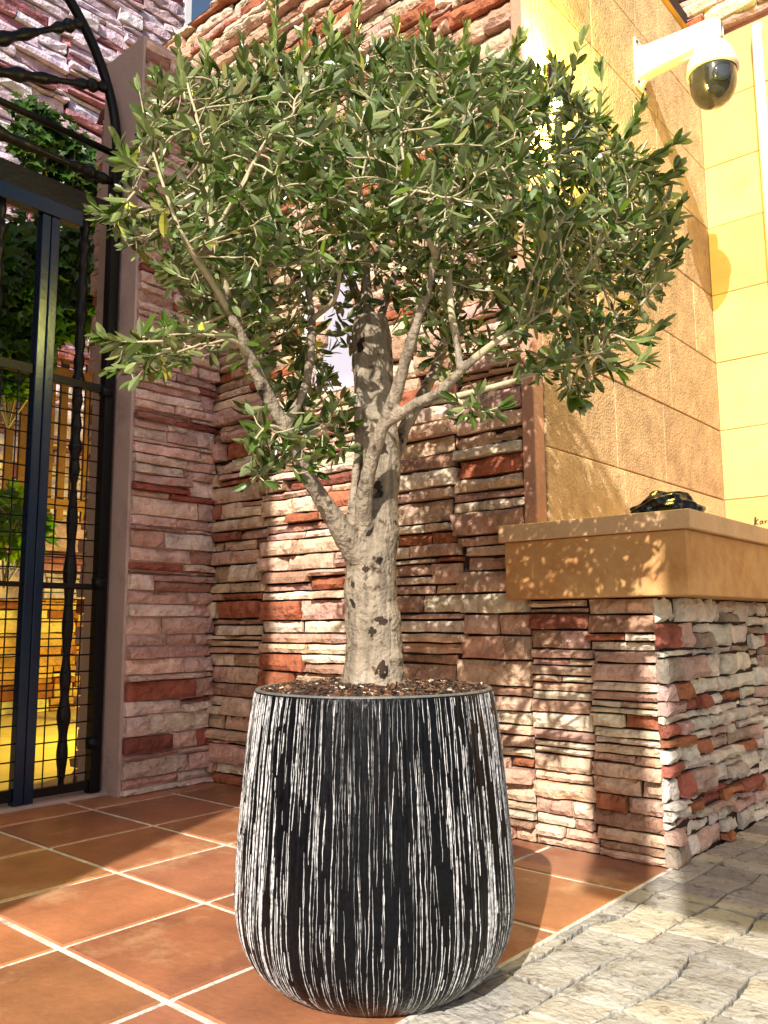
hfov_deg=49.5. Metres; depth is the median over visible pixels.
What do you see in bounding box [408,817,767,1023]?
paving
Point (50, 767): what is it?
courtyard floor
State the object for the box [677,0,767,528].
sandstone wall
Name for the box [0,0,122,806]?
iron gate
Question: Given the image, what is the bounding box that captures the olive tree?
[83,0,693,687]
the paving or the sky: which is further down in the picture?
the paving
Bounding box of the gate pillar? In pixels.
[69,35,223,796]
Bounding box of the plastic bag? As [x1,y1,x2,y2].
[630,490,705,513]
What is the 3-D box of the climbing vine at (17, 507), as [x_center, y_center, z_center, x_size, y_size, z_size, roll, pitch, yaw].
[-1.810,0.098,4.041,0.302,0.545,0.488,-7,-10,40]
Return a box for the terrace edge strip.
[395,868,673,1023]
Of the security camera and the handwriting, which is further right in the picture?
the handwriting
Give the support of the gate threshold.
on the ground
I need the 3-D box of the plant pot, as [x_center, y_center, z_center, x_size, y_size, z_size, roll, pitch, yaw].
[-0.019,0.619,1.636,0.540,0.543,0.540,-7,-10,40]
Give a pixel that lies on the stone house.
(276, 606)
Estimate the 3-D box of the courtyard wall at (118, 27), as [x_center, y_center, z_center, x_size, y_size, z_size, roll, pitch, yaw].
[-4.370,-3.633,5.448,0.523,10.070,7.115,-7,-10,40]
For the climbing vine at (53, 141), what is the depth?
5.23 m
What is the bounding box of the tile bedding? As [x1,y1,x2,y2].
[0,784,668,1023]
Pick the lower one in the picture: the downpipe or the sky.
the downpipe
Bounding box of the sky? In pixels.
[191,0,212,20]
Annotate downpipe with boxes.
[751,21,767,264]
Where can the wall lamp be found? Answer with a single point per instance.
(550, 71)
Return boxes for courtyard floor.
[0,709,78,790]
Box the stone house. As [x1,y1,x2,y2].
[162,0,724,844]
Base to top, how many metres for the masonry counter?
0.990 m
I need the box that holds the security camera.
[633,17,739,110]
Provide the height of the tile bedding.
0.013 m
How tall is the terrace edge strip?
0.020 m
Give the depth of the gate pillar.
3.52 m
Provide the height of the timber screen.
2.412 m
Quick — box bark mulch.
[261,676,486,695]
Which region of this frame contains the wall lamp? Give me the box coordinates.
[532,61,565,111]
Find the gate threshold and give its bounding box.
[0,790,105,813]
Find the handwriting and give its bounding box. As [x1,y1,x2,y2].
[754,517,766,524]
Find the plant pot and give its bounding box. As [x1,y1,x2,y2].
[234,679,514,1016]
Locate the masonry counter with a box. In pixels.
[498,508,767,869]
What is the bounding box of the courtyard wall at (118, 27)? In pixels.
[0,0,191,714]
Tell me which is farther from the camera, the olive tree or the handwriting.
the handwriting
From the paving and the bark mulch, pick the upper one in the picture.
the bark mulch
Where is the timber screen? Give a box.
[0,357,92,522]
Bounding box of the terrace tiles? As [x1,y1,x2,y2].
[0,782,666,1023]
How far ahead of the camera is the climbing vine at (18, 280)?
4.40 m
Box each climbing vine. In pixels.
[0,91,98,243]
[0,207,95,429]
[0,477,59,588]
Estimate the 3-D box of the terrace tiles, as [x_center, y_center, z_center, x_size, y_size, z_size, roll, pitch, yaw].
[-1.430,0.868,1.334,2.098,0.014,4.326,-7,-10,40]

